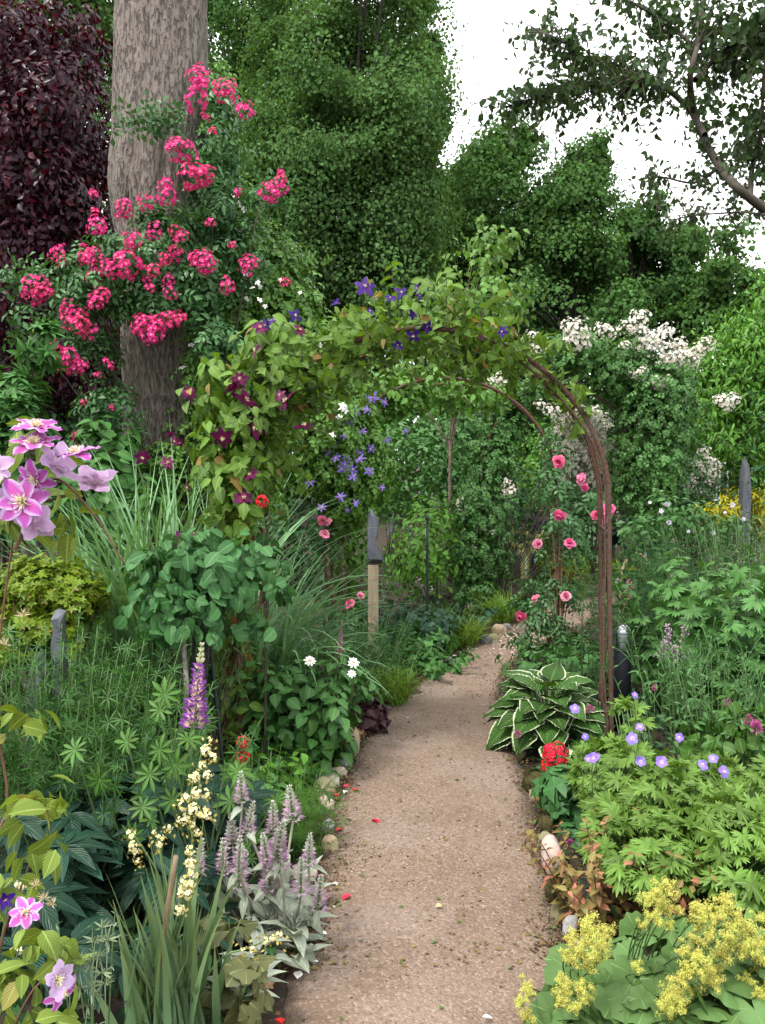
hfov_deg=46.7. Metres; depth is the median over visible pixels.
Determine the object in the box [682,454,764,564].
shrub
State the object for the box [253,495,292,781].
rose bush
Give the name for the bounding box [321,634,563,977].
chippings
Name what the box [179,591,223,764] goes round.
plant support
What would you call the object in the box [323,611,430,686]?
fennel
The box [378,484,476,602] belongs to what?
shrub
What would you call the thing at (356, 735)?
edging stone
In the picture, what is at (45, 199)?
purple tree
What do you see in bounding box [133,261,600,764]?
clematis
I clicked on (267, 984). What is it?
dry leaf
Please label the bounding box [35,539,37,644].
plant support
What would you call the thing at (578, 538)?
shrub
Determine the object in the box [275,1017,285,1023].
petal
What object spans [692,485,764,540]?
flowers
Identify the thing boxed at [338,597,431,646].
columbine
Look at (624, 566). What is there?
plant hoop
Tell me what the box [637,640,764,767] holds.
dames rocket
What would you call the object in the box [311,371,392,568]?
shrub
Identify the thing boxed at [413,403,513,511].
shrub
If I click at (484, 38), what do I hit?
sky
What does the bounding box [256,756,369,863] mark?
fern
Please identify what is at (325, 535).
rose bush
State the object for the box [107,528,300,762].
shrub
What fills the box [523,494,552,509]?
potted shrub
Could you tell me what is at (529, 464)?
shrub
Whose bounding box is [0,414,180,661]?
shrub
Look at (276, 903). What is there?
lambs ear
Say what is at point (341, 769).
edging stone
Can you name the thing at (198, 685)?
lupin
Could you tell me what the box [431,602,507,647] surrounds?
grass tuft
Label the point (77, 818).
hellebore
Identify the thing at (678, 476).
shrub
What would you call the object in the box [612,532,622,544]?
flower pot
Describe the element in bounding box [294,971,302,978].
petal
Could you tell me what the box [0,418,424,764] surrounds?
fountain grass
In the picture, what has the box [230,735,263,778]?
geranium
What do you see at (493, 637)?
edging stone
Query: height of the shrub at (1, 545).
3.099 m
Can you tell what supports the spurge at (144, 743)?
on the ground at (116, 1004)
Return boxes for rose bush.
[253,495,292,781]
[300,515,367,651]
[500,422,615,669]
[534,399,629,584]
[674,444,723,579]
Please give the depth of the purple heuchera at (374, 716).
5.17 m
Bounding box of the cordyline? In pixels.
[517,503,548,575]
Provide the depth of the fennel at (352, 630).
5.79 m
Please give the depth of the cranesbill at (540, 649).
6.53 m
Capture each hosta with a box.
[482,662,608,765]
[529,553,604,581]
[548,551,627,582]
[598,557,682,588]
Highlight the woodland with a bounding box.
[7,206,764,511]
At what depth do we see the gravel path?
3.33 m
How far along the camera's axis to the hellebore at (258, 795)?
3.10 m
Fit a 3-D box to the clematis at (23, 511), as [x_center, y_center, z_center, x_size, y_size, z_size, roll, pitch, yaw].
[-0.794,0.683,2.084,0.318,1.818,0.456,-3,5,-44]
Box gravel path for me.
[284,583,617,1023]
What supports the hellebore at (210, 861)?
on the ground at (116, 1004)
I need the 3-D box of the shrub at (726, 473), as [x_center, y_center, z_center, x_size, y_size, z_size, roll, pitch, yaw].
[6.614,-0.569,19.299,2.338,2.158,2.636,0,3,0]
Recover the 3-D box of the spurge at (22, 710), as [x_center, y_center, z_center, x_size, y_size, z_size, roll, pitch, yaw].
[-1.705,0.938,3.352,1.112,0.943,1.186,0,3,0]
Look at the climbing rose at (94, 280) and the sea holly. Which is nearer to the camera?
the sea holly
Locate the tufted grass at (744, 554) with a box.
[651,470,764,629]
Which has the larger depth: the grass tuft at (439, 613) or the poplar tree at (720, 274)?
the poplar tree at (720, 274)
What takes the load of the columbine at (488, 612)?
on the ground at (116, 1004)
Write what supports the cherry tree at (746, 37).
on the ground at (116, 1004)
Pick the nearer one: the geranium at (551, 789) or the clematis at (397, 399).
the geranium at (551, 789)
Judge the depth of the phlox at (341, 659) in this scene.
4.64 m
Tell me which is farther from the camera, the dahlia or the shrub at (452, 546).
the shrub at (452, 546)
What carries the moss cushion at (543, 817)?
on the ground at (116, 1004)
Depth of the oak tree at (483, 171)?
25.13 m
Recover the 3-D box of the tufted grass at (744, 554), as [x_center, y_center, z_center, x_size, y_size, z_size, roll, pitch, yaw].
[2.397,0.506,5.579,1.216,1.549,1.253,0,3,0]
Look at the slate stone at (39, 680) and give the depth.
3.62 m
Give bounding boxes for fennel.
[275,604,424,703]
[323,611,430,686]
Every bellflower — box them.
[209,736,310,799]
[225,746,289,841]
[262,771,329,832]
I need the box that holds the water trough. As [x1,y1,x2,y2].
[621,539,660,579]
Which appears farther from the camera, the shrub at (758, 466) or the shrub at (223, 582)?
the shrub at (758, 466)
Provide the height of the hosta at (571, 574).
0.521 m
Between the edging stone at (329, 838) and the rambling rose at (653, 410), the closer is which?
the edging stone at (329, 838)
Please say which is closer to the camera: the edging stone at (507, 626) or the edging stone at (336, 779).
the edging stone at (336, 779)
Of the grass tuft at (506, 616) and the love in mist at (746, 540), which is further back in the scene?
the grass tuft at (506, 616)
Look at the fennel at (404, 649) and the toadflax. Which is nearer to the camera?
the toadflax
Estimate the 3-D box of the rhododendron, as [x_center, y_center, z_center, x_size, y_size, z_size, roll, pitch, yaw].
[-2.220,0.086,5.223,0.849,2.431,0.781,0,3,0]
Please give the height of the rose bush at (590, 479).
2.407 m
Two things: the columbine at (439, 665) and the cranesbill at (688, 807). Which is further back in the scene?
the columbine at (439, 665)
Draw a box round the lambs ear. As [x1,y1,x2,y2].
[192,771,337,997]
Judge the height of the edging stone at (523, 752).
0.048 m
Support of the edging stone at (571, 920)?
on the ground at (116, 1004)
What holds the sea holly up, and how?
on the ground at (116, 1004)
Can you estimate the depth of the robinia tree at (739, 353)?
12.06 m
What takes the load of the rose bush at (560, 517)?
on the ground at (116, 1004)
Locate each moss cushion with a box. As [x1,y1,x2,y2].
[521,768,544,792]
[535,808,558,834]
[544,866,568,904]
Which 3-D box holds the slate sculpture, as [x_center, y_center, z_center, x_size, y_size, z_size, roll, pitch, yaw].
[-0.056,0.607,6.397,0.126,1.254,0.094,0,3,0]
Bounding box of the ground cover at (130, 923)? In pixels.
[0,551,764,1023]
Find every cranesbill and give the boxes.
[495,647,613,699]
[517,632,634,674]
[533,645,645,699]
[548,692,764,921]
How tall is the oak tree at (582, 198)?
10.897 m
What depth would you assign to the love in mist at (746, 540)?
6.49 m
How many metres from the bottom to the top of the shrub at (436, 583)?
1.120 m
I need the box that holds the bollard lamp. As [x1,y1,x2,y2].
[613,624,631,731]
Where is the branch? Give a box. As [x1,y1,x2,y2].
[175,616,188,819]
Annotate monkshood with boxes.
[612,562,763,714]
[645,548,764,735]
[690,542,764,732]
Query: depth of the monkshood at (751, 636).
4.73 m
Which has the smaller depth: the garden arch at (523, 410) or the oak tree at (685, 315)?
the garden arch at (523, 410)
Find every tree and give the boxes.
[0,0,117,540]
[0,0,121,558]
[107,0,213,577]
[207,0,488,388]
[212,0,478,522]
[358,213,544,601]
[425,103,583,435]
[463,0,764,262]
[482,126,672,513]
[575,183,697,396]
[648,218,748,384]
[672,267,764,565]
[689,214,764,444]
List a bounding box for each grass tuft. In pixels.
[357,648,440,706]
[403,597,476,633]
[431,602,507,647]
[463,581,532,623]
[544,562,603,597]
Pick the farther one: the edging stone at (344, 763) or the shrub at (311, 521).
the shrub at (311, 521)
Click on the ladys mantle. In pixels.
(684, 976)
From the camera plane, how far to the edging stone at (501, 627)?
8.10 m
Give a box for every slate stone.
[25,649,47,791]
[51,609,66,761]
[737,456,750,564]
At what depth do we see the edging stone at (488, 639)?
7.62 m
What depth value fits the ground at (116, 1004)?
5.18 m
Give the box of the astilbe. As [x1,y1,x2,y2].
[626,623,707,745]
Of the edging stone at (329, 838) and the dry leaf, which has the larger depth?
the edging stone at (329, 838)
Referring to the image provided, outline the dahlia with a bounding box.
[207,652,384,780]
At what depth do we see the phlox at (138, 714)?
4.26 m
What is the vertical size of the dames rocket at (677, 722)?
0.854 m
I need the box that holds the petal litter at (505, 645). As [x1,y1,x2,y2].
[468,627,542,658]
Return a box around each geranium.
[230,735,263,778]
[530,741,599,842]
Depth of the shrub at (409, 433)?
14.34 m
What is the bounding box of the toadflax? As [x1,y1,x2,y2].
[319,621,343,681]
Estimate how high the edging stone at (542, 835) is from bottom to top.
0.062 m
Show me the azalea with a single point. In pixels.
(40, 591)
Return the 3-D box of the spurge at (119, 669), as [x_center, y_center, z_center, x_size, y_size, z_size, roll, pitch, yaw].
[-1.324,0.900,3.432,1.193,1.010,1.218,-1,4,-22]
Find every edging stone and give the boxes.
[289,862,317,884]
[309,794,333,813]
[313,776,335,796]
[321,818,334,831]
[321,834,338,855]
[322,773,339,786]
[332,767,346,779]
[333,727,359,759]
[334,758,350,769]
[350,725,366,737]
[446,655,459,663]
[479,635,491,644]
[489,634,498,639]
[491,624,506,633]
[502,623,510,629]
[517,749,526,759]
[529,789,539,800]
[537,831,550,843]
[541,834,560,873]
[550,897,571,922]
[562,915,578,935]
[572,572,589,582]
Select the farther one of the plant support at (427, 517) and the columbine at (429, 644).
the plant support at (427, 517)
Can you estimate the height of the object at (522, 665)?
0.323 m
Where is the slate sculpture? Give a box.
[366,509,382,668]
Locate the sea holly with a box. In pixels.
[56,911,140,1023]
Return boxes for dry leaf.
[263,981,273,988]
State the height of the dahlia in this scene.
0.733 m
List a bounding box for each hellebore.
[0,772,181,923]
[0,829,131,1013]
[0,830,237,1005]
[21,752,252,921]
[63,763,280,896]
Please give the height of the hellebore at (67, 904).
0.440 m
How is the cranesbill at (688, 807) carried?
on the ground at (116, 1004)
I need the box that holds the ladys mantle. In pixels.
[513,876,764,1023]
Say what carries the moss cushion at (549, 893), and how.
on the ground at (116, 1004)
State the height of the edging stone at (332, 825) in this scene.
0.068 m
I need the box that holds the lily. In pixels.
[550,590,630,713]
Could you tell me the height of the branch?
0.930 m
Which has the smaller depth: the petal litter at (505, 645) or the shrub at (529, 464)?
the petal litter at (505, 645)
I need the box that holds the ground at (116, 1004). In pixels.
[0,468,764,1023]
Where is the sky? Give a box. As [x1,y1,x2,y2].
[11,0,764,463]
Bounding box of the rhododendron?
[0,316,71,724]
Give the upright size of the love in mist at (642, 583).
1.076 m
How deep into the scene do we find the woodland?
28.64 m
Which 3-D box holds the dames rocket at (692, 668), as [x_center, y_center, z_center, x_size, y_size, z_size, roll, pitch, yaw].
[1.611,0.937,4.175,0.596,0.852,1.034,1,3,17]
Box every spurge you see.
[0,608,192,894]
[0,633,73,801]
[0,646,265,914]
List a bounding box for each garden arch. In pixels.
[236,326,613,737]
[330,376,559,641]
[478,384,641,603]
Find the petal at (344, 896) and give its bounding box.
[342,894,350,899]
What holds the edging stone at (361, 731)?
on the ground at (116, 1004)
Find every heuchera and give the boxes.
[186,912,276,1023]
[350,697,391,737]
[517,795,732,937]
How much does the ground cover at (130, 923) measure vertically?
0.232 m
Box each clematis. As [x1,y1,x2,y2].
[0,416,125,1023]
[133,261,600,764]
[304,367,521,651]
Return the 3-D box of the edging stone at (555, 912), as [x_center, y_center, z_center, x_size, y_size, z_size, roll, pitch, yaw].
[0.624,1.401,3.105,0.074,0.107,0.060,-2,4,-27]
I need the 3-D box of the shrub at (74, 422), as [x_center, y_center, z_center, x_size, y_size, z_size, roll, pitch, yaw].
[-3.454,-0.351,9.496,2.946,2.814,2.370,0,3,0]
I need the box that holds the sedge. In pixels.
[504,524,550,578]
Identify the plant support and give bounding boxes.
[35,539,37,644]
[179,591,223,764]
[425,514,429,621]
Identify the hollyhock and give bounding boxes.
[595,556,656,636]
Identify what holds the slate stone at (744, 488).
on the ground at (116, 1004)
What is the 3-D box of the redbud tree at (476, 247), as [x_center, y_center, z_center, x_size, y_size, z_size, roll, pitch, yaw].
[0.709,-1.139,9.943,2.200,4.332,1.332,0,3,0]
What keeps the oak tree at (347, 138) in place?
on the ground at (116, 1004)
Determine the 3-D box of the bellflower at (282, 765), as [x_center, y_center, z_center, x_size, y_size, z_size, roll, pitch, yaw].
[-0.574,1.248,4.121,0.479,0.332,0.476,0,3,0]
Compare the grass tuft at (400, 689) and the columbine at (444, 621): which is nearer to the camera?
the grass tuft at (400, 689)
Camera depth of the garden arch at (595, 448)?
4.33 m
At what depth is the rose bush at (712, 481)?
9.94 m
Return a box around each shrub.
[0,363,44,558]
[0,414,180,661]
[43,373,121,560]
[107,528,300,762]
[256,482,377,596]
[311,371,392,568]
[350,361,441,554]
[362,410,466,572]
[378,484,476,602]
[387,507,469,607]
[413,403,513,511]
[432,452,552,570]
[436,494,508,590]
[505,406,580,559]
[510,496,616,561]
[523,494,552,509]
[577,408,722,533]
[607,511,631,536]
[617,444,764,539]
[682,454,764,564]
[717,309,764,530]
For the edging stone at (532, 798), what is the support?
on the ground at (116, 1004)
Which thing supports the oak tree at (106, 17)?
on the ground at (116, 1004)
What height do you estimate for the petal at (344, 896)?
0.010 m
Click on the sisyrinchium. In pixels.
(177, 988)
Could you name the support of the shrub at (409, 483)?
on the ground at (116, 1004)
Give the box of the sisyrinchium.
[0,735,288,1023]
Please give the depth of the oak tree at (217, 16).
23.97 m
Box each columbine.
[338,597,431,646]
[350,617,452,668]
[379,601,468,650]
[379,635,479,679]
[403,596,499,634]
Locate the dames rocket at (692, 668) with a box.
[660,617,764,776]
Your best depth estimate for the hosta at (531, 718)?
4.81 m
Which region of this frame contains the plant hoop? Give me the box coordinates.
[618,553,653,611]
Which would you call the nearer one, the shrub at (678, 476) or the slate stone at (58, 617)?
the slate stone at (58, 617)
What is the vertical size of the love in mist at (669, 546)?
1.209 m
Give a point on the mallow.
(689, 521)
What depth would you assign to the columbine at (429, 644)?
6.86 m
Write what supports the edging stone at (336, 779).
on the ground at (116, 1004)
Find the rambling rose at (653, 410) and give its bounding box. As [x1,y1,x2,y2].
[415,309,741,612]
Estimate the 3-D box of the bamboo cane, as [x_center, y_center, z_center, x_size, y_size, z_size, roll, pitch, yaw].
[-0.589,1.178,2.342,0.136,0.582,0.015,2,4,29]
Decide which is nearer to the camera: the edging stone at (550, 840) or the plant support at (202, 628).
the edging stone at (550, 840)
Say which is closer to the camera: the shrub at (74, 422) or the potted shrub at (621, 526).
the shrub at (74, 422)
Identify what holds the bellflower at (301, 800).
on the ground at (116, 1004)
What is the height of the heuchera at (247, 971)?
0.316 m
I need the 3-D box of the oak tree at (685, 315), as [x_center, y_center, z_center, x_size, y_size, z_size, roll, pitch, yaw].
[8.972,-4.283,25.710,3.208,8.854,6.122,0,3,0]
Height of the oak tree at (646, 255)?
9.768 m
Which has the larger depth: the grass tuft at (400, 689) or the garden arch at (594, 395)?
the garden arch at (594, 395)
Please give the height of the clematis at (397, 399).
2.353 m
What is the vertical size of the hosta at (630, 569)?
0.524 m
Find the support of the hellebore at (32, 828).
on the ground at (116, 1004)
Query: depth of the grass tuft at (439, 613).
7.93 m
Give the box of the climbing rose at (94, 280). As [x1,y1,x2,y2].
[0,62,300,547]
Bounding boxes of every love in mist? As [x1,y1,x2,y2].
[567,539,763,695]
[569,567,738,672]
[615,516,764,661]
[648,520,764,630]
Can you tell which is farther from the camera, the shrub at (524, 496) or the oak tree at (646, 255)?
the oak tree at (646, 255)
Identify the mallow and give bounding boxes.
[615,490,763,582]
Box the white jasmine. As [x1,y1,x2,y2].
[136,55,400,574]
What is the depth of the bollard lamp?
5.23 m
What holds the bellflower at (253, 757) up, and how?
on the ground at (116, 1004)
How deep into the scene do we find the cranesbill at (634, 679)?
5.88 m
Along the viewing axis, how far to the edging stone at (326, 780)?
4.21 m
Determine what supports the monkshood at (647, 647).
on the ground at (116, 1004)
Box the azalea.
[0,552,112,782]
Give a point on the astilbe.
(667, 641)
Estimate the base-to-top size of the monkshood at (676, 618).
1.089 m
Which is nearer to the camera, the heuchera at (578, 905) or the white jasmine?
the heuchera at (578, 905)
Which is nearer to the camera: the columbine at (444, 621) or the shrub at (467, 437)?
the columbine at (444, 621)
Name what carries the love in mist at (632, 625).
on the ground at (116, 1004)
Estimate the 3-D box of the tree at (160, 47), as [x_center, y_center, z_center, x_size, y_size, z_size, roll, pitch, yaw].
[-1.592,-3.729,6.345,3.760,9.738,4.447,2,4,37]
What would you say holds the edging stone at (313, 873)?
on the ground at (116, 1004)
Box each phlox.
[10,624,255,780]
[187,616,394,757]
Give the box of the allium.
[514,684,763,858]
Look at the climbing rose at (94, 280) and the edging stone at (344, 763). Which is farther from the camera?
the climbing rose at (94, 280)
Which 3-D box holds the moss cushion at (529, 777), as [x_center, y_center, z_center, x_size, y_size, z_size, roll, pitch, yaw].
[0.754,1.353,4.325,0.167,0.202,0.165,3,5,44]
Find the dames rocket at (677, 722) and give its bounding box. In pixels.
[590,616,764,779]
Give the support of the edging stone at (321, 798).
on the ground at (116, 1004)
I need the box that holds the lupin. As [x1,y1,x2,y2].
[60,642,286,935]
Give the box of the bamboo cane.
[150,855,177,1015]
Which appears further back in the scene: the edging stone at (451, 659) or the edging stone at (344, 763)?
the edging stone at (451, 659)

